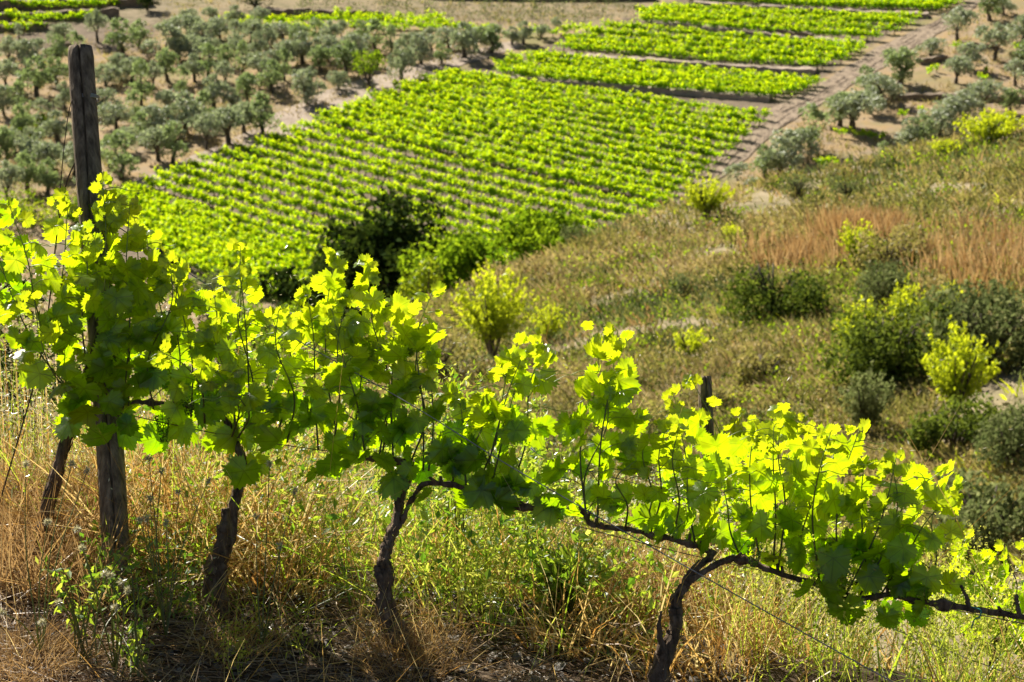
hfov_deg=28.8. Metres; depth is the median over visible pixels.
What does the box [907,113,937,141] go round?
olive tree
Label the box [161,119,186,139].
olive tree
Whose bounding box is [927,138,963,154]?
yellow broom
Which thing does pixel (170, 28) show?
olive tree
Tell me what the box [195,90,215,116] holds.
olive tree
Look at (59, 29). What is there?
olive tree
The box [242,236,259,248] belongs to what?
field vine
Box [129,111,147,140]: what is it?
olive tree
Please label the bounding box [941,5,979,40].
olive tree
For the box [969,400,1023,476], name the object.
grey bush
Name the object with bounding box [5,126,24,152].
olive tree
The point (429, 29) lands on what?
olive tree
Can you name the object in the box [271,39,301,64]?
olive tree
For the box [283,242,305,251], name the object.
field vine
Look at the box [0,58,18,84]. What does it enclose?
olive tree
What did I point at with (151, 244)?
field vine
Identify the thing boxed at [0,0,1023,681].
ground
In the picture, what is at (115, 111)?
olive tree
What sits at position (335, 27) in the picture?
olive tree
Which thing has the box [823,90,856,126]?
olive tree
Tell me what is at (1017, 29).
olive tree
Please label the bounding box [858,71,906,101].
olive tree
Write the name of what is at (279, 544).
scabious
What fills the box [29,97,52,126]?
olive tree
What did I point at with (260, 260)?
field vine
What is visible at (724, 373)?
scrub cushions
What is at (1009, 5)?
olive tree
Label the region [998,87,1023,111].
olive tree
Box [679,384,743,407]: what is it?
brown bush
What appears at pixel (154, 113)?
olive tree
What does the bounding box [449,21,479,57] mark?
olive tree
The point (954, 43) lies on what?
vine
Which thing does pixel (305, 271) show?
field vine
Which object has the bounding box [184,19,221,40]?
olive tree
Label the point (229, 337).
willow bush
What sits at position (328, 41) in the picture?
olive tree
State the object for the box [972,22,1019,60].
olive tree
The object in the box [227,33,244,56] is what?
olive tree
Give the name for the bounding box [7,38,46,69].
olive tree
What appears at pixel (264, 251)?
field vine
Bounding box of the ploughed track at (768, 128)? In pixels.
[657,0,984,210]
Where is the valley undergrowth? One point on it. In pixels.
(158, 310)
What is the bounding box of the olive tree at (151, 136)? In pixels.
[135,124,172,160]
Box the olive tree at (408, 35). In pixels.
[399,31,418,48]
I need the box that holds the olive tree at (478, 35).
[460,27,489,49]
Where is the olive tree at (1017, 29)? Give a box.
[1005,14,1023,42]
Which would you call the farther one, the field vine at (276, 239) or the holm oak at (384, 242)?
the field vine at (276, 239)
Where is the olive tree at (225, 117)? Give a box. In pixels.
[205,104,247,143]
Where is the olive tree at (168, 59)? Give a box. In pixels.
[155,47,179,81]
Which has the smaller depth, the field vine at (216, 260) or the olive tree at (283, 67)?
the field vine at (216, 260)
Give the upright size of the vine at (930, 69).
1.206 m
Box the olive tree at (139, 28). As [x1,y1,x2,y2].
[129,18,152,45]
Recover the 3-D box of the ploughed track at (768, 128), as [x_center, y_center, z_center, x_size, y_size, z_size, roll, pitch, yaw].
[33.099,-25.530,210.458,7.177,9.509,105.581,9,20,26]
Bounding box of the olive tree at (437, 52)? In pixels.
[432,43,452,62]
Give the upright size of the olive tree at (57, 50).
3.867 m
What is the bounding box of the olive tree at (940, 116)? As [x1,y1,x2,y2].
[916,107,964,136]
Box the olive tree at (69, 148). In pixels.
[60,141,75,178]
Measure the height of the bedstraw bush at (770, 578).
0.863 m
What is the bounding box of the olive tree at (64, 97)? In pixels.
[51,80,70,109]
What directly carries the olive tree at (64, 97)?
on the ground at (888, 118)
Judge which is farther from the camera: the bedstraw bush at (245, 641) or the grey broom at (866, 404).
the grey broom at (866, 404)
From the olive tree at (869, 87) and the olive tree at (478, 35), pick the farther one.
the olive tree at (478, 35)
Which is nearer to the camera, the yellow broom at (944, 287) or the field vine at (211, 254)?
the yellow broom at (944, 287)
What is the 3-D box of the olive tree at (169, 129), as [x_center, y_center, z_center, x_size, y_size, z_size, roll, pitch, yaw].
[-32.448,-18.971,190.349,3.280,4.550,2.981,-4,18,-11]
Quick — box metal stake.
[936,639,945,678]
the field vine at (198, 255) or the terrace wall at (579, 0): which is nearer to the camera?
the field vine at (198, 255)
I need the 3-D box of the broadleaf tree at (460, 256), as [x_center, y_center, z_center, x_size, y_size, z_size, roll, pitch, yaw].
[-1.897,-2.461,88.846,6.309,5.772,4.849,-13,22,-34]
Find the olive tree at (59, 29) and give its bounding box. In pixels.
[45,22,73,43]
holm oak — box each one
[256,262,348,351]
[291,185,447,321]
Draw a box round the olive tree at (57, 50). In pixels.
[42,33,67,65]
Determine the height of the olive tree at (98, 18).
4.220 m
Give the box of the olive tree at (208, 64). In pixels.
[193,42,219,75]
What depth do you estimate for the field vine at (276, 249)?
167.21 m
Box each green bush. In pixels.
[0,182,38,225]
[12,200,57,231]
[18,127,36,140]
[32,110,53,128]
[52,195,77,224]
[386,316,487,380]
[814,292,964,391]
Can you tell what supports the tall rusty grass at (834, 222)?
on the ground at (888, 118)
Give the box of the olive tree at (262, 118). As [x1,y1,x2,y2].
[247,91,281,134]
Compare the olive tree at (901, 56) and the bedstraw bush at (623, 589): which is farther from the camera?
the olive tree at (901, 56)
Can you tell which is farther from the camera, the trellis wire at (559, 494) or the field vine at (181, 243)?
the field vine at (181, 243)
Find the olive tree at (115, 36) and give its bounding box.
[102,16,142,54]
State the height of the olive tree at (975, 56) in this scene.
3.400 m
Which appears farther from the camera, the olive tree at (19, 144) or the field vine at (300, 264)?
the olive tree at (19, 144)
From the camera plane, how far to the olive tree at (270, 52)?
219.87 m
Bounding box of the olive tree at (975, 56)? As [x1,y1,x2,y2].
[956,41,988,66]
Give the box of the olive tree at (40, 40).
[26,37,54,56]
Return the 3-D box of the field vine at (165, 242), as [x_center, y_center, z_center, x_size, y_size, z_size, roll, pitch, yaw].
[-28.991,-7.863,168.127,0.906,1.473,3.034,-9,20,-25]
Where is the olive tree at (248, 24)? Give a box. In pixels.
[237,18,263,41]
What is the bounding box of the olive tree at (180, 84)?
[173,65,191,91]
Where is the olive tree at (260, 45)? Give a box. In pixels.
[244,30,269,60]
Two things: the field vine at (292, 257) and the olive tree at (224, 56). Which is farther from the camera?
the olive tree at (224, 56)
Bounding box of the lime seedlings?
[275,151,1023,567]
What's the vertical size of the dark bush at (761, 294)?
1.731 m
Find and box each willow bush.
[139,275,197,405]
[190,272,251,368]
[236,292,281,364]
[238,300,316,359]
[397,256,443,306]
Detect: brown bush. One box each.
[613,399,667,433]
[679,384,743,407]
[731,347,800,387]
[850,221,935,270]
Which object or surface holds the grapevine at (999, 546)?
on the ground at (888, 118)
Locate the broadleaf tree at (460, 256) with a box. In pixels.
[395,221,533,299]
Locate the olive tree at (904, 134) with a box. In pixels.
[893,115,926,147]
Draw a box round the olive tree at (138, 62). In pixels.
[124,56,155,105]
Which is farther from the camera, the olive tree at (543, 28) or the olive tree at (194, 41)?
the olive tree at (543, 28)
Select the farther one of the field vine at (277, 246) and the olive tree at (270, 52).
the olive tree at (270, 52)
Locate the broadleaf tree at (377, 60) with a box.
[351,48,387,86]
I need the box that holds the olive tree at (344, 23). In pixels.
[336,20,352,46]
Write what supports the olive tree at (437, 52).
on the ground at (888, 118)
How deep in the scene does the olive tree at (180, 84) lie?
210.66 m
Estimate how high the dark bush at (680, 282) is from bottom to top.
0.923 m
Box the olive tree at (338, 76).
[326,70,350,89]
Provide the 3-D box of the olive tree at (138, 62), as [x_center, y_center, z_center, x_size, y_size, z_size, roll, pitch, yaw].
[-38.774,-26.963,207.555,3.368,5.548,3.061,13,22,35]
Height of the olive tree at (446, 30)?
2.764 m
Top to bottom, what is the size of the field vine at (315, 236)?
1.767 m
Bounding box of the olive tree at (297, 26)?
[288,22,309,41]
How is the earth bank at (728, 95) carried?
on the ground at (888, 118)
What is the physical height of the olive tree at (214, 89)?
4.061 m
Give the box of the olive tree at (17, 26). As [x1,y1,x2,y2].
[14,22,22,39]
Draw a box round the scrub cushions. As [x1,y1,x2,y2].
[262,119,1023,551]
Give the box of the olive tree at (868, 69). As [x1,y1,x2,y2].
[851,64,874,89]
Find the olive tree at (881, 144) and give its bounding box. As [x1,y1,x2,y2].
[876,140,888,155]
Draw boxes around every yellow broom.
[446,259,539,356]
[528,293,569,341]
[672,326,717,356]
[681,172,735,216]
[721,221,742,241]
[832,295,899,366]
[837,218,877,266]
[881,272,925,327]
[918,315,1000,413]
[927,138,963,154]
[936,279,963,303]
[953,107,1023,143]
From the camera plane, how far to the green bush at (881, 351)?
40.25 m
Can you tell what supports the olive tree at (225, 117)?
on the ground at (888, 118)
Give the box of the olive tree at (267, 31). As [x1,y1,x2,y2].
[259,22,277,46]
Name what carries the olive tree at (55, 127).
on the ground at (888, 118)
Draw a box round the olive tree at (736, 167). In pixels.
[722,161,761,186]
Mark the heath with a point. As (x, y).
(843, 286)
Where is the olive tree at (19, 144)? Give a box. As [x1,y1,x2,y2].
[12,126,54,165]
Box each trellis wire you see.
[0,162,74,501]
[58,101,71,217]
[103,216,892,681]
[121,413,1023,623]
[363,381,686,498]
[815,589,1022,679]
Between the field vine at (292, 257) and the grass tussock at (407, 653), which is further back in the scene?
the field vine at (292, 257)
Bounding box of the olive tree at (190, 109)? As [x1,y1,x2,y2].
[164,89,208,133]
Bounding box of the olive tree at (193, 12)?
[177,8,198,15]
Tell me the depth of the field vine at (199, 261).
164.61 m
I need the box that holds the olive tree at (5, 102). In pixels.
[0,84,16,115]
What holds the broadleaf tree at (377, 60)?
on the ground at (888, 118)
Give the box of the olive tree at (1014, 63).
[1003,57,1023,86]
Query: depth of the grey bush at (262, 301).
95.73 m
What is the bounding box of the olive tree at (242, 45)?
[231,39,250,72]
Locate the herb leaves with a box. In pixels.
[0,284,762,645]
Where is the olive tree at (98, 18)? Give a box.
[83,8,109,42]
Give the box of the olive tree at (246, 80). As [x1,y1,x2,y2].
[235,71,258,101]
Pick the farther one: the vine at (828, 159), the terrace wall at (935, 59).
the terrace wall at (935, 59)
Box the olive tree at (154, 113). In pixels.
[134,103,172,131]
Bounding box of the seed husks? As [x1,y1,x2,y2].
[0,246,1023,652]
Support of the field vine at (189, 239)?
on the ground at (888, 118)
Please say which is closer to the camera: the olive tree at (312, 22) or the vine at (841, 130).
the vine at (841, 130)
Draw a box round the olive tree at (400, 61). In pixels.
[386,36,415,79]
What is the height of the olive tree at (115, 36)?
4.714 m
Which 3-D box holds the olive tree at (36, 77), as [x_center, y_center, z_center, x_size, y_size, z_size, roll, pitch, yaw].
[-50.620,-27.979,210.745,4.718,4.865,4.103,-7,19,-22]
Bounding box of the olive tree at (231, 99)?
[221,86,241,106]
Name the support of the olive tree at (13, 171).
on the ground at (888, 118)
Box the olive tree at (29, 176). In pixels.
[13,149,40,191]
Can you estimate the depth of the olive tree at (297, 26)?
227.13 m
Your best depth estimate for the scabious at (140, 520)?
5.64 m
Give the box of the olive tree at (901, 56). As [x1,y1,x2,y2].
[880,46,922,84]
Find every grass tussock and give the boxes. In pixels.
[0,595,123,681]
[0,600,126,681]
[154,593,302,677]
[310,593,496,681]
[466,658,593,681]
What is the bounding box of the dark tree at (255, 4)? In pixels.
[235,0,272,8]
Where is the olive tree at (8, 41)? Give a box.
[0,34,18,58]
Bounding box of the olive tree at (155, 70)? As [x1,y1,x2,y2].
[139,60,164,89]
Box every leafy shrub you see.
[35,541,135,663]
[103,566,154,681]
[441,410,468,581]
[503,529,626,624]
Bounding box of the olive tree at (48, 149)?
[28,139,62,170]
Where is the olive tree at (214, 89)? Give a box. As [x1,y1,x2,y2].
[198,72,229,108]
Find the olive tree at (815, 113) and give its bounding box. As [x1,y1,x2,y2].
[796,102,830,149]
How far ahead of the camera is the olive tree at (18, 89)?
204.60 m
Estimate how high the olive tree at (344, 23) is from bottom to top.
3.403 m
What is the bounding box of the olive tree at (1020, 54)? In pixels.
[1008,39,1023,68]
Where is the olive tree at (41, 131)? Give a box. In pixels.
[34,127,45,145]
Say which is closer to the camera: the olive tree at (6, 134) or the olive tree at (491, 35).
the olive tree at (6, 134)
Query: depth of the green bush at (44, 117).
200.44 m
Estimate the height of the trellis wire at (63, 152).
0.343 m
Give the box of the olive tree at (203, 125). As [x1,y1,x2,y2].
[188,111,219,149]
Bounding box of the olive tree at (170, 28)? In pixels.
[138,22,182,56]
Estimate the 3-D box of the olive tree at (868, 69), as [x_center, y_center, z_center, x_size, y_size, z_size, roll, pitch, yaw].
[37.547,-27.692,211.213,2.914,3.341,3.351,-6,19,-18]
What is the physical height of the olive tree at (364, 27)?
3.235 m
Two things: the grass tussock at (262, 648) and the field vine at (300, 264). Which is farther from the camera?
the field vine at (300, 264)
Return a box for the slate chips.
[0,534,762,681]
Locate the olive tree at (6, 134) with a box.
[0,125,16,163]
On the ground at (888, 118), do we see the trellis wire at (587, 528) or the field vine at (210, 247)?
the field vine at (210, 247)
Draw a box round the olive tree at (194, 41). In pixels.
[174,33,208,59]
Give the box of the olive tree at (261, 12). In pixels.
[249,5,270,20]
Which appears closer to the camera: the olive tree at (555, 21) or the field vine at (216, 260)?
the field vine at (216, 260)
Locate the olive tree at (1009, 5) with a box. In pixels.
[994,0,1018,14]
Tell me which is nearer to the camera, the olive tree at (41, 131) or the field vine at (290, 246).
the field vine at (290, 246)
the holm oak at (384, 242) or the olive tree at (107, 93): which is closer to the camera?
the holm oak at (384, 242)
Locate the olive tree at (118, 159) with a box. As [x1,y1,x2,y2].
[100,129,140,180]
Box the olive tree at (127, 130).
[114,125,138,152]
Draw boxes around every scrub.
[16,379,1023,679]
[262,124,1023,582]
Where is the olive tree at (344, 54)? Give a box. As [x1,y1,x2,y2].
[326,40,362,75]
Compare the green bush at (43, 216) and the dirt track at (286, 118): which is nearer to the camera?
the green bush at (43, 216)
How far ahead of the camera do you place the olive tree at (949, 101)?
198.91 m
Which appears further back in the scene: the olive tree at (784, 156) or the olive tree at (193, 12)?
the olive tree at (193, 12)
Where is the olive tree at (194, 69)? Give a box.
[183,52,205,81]
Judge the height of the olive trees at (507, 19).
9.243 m
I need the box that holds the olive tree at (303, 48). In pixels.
[287,30,316,63]
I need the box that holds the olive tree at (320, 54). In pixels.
[307,44,332,72]
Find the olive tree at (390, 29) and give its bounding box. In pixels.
[381,23,400,52]
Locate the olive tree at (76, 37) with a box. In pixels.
[65,30,85,57]
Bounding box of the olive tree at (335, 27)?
[319,19,342,42]
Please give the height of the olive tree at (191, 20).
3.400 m
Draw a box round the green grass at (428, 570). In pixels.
[0,328,1023,681]
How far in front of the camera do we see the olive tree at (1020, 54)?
219.90 m
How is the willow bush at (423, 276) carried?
on the ground at (888, 118)
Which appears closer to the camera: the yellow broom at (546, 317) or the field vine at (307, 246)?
the yellow broom at (546, 317)
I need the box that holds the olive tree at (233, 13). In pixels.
[223,4,245,25]
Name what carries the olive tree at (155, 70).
on the ground at (888, 118)
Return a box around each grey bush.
[164,265,237,376]
[252,277,280,343]
[559,222,590,245]
[778,169,819,198]
[853,258,921,308]
[900,277,1023,373]
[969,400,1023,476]
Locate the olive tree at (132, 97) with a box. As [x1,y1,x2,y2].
[124,89,143,122]
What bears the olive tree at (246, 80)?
on the ground at (888, 118)
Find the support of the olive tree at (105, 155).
on the ground at (888, 118)
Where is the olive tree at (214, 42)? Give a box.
[196,37,221,58]
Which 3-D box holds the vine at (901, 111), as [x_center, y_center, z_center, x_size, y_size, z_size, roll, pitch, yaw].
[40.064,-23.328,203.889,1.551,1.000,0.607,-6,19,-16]
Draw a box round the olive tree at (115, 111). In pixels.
[97,101,135,129]
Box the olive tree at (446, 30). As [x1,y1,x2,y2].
[433,25,461,47]
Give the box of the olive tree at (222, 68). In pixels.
[212,59,234,88]
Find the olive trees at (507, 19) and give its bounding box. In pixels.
[0,0,1023,241]
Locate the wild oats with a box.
[0,293,59,490]
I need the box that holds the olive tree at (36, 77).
[11,54,55,97]
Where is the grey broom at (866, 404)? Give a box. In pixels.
[835,360,895,433]
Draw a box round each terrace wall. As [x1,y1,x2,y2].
[0,0,151,9]
[0,7,119,21]
[0,22,47,31]
[263,6,382,18]
[496,0,655,0]
[777,29,813,37]
[891,92,1023,102]
[916,55,947,64]
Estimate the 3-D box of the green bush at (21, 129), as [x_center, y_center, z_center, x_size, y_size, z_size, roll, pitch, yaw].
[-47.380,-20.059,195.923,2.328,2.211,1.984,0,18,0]
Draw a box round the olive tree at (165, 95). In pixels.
[154,88,177,106]
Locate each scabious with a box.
[0,459,90,649]
[54,525,130,669]
[136,453,211,639]
[252,460,297,644]
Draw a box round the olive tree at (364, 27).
[352,19,369,44]
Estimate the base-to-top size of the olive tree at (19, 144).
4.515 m
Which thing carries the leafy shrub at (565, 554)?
on the ground at (888, 118)
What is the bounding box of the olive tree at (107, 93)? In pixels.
[96,87,122,110]
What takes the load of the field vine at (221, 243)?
on the ground at (888, 118)
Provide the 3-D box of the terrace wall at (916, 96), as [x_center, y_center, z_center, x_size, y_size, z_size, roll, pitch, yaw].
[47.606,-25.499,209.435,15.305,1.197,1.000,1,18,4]
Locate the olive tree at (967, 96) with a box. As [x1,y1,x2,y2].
[941,88,987,124]
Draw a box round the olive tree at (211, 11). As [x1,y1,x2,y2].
[202,6,219,18]
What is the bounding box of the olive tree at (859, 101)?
[827,87,885,129]
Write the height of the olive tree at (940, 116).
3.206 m
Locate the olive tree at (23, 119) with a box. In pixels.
[9,102,36,132]
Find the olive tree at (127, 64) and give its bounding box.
[116,55,144,82]
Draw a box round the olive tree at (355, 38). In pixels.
[336,32,373,62]
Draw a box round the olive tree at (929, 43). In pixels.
[914,37,948,55]
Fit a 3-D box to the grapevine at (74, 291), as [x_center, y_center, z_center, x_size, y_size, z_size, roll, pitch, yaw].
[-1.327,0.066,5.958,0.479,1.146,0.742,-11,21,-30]
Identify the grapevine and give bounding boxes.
[0,171,153,557]
[63,194,325,615]
[155,246,572,648]
[539,321,1023,681]
[648,373,844,641]
[930,528,1023,681]
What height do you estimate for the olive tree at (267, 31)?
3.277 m
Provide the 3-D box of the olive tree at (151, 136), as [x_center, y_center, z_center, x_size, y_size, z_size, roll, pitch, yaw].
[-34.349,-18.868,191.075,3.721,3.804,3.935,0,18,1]
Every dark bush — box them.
[667,271,698,296]
[720,260,836,327]
[823,170,864,197]
[900,393,1001,453]
[929,462,1023,560]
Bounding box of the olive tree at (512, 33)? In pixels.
[503,25,521,43]
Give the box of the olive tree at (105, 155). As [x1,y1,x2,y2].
[100,134,115,167]
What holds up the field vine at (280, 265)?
on the ground at (888, 118)
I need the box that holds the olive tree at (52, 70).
[43,56,68,84]
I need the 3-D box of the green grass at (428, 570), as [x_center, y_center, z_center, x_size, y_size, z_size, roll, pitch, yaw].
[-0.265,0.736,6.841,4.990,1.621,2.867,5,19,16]
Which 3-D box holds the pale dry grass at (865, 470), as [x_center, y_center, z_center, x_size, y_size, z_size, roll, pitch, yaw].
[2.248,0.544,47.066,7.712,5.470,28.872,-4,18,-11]
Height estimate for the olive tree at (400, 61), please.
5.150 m
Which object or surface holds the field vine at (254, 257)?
on the ground at (888, 118)
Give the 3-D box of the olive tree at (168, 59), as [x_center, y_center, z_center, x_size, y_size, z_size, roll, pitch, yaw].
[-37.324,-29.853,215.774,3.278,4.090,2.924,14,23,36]
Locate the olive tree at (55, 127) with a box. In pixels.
[39,109,71,142]
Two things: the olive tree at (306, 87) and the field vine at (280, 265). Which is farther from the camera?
the olive tree at (306, 87)
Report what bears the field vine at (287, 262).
on the ground at (888, 118)
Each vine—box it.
[146,238,159,249]
[162,238,175,251]
[173,238,190,250]
[176,251,185,258]
[178,240,192,252]
[181,253,193,267]
[186,236,199,245]
[186,244,198,251]
[187,249,203,265]
[189,254,209,271]
[191,238,206,249]
[192,261,208,274]
[195,250,211,264]
[200,239,221,252]
[202,248,215,259]
[206,234,220,246]
[207,256,227,265]
[210,262,226,274]
[212,240,226,249]
[216,251,237,265]
[218,248,235,256]
[219,253,235,265]
[223,255,241,266]
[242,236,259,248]
[246,256,267,270]
[250,262,266,274]
[251,252,259,259]
[257,247,271,258]
[257,255,277,271]
[258,266,273,276]
[260,242,282,251]
[263,249,281,259]
[265,244,289,253]
[265,258,285,271]
[266,234,285,244]
[267,237,296,250]
[273,250,295,263]
[280,254,301,265]
[282,241,298,253]
[282,259,290,267]
[283,236,303,246]
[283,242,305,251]
[291,247,308,254]
[292,251,308,259]
[292,258,310,273]
[295,270,306,278]
[299,267,308,275]
[300,240,316,250]
[311,234,329,244]
[813,156,830,164]
[824,155,831,165]
[833,126,852,137]
[857,128,872,138]
[863,129,878,140]
[879,130,887,140]
[898,108,908,116]
[925,65,932,74]
[932,63,943,71]
[948,40,960,49]
[977,72,990,79]
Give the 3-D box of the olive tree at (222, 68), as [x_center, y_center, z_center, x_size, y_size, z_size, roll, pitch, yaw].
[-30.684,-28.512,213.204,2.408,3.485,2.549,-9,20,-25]
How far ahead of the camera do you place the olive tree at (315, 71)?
214.97 m
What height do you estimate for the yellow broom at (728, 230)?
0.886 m
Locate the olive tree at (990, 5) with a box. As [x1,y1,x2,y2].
[978,0,1005,20]
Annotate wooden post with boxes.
[68,44,131,598]
[698,376,721,626]
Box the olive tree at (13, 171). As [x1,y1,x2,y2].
[0,159,25,198]
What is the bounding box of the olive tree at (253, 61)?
[241,51,273,82]
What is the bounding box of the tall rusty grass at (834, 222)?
[731,196,1023,297]
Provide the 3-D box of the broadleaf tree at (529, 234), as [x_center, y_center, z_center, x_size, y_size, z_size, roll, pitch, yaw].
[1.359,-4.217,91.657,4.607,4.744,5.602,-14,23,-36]
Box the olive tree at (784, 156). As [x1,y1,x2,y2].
[756,135,803,174]
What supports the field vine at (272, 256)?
on the ground at (888, 118)
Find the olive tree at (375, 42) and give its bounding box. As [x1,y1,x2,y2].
[361,17,389,49]
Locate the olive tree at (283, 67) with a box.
[276,46,293,80]
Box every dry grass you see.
[0,288,1023,681]
[464,289,969,482]
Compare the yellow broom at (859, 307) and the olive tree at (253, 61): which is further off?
the olive tree at (253, 61)
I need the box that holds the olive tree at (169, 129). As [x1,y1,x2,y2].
[159,119,189,162]
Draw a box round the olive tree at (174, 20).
[160,15,187,38]
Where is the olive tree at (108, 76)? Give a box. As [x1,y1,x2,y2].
[95,62,122,85]
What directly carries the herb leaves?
on the ground at (888, 118)
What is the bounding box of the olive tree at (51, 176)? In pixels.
[34,157,63,194]
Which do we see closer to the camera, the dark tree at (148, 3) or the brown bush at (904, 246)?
the brown bush at (904, 246)
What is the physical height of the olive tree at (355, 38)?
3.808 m
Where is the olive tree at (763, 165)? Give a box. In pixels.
[749,143,780,178]
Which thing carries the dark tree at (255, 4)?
on the ground at (888, 118)
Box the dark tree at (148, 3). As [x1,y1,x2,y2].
[136,0,161,9]
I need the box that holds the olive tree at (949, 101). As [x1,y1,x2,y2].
[932,95,973,128]
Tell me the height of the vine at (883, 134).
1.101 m
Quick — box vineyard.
[0,0,964,245]
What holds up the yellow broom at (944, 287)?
on the ground at (888, 118)
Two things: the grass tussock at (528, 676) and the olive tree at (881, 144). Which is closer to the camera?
the grass tussock at (528, 676)
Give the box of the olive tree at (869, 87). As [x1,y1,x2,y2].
[864,85,886,113]
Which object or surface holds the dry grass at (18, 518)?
on the ground at (888, 118)
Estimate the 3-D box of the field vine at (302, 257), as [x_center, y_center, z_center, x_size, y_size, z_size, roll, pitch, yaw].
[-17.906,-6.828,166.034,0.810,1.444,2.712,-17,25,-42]
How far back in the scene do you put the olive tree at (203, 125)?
193.75 m
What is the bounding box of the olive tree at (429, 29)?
[422,26,442,51]
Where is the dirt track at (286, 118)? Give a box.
[120,41,522,193]
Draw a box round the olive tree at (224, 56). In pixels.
[216,43,237,65]
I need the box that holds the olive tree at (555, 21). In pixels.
[550,16,561,30]
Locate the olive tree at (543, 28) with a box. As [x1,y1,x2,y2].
[535,24,550,38]
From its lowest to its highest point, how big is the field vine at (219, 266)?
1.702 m
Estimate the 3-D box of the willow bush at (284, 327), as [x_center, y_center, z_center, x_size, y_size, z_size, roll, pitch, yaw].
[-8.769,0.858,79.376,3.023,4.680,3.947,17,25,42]
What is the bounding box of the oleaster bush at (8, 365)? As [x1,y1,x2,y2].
[0,261,85,470]
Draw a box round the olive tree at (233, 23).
[227,19,242,39]
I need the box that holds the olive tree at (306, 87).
[289,68,326,103]
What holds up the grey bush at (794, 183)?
on the ground at (888, 118)
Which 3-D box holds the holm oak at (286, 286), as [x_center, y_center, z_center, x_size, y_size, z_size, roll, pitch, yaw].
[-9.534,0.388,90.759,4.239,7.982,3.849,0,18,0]
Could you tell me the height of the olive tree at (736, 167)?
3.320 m
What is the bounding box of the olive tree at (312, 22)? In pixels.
[306,17,323,43]
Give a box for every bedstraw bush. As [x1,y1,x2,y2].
[199,605,339,679]
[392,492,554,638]
[521,497,670,637]
[667,464,890,681]
[766,500,1023,681]
[960,627,1023,681]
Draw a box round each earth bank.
[496,73,771,102]
[566,51,816,74]
[650,20,860,44]
[693,0,927,18]
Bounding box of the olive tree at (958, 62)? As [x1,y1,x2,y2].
[942,55,975,83]
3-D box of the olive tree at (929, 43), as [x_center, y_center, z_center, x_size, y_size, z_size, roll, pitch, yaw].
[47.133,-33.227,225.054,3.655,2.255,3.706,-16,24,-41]
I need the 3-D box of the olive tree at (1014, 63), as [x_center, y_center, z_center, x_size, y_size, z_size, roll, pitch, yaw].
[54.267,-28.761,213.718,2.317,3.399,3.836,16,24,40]
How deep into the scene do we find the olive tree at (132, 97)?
201.63 m
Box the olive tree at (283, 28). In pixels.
[269,20,293,41]
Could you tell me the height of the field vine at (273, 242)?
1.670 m
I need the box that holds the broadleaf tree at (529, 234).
[496,202,596,260]
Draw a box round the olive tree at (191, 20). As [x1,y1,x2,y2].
[174,13,204,33]
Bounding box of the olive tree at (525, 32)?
[514,21,533,43]
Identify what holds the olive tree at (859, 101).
on the ground at (888, 118)
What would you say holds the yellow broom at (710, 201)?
on the ground at (888, 118)
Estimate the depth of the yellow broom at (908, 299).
44.47 m
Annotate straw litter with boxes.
[0,521,722,681]
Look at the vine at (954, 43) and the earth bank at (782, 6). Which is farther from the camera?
the earth bank at (782, 6)
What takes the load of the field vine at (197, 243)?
on the ground at (888, 118)
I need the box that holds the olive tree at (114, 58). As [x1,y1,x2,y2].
[107,52,129,76]
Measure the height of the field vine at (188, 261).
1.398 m
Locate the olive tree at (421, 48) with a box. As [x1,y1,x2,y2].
[408,31,434,63]
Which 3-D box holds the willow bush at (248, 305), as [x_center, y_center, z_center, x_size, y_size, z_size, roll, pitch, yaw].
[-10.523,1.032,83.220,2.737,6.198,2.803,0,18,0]
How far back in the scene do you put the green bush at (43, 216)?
173.90 m
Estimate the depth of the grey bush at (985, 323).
40.11 m
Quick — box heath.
[271,122,1023,566]
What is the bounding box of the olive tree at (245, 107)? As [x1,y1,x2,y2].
[231,99,262,132]
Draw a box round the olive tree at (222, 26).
[207,16,234,39]
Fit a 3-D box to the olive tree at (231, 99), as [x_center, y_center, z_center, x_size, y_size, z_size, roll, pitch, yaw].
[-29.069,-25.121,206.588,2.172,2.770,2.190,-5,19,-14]
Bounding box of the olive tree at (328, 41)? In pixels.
[312,34,339,61]
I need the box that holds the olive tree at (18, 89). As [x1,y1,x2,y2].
[6,80,33,110]
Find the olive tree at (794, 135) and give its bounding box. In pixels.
[769,127,820,157]
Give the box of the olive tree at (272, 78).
[255,57,282,93]
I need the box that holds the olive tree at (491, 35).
[473,23,507,52]
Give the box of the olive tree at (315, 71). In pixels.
[304,65,317,82]
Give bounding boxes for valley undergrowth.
[0,255,359,428]
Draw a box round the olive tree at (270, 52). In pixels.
[262,49,284,66]
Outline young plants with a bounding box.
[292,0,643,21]
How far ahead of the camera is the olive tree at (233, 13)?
236.76 m
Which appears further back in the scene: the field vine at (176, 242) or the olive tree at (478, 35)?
the olive tree at (478, 35)
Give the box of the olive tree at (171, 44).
[166,29,191,60]
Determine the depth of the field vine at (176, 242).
168.35 m
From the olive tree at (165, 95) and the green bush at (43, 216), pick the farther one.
the olive tree at (165, 95)
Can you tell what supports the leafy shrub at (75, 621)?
on the ground at (888, 118)
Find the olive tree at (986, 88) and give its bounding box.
[966,77,1007,109]

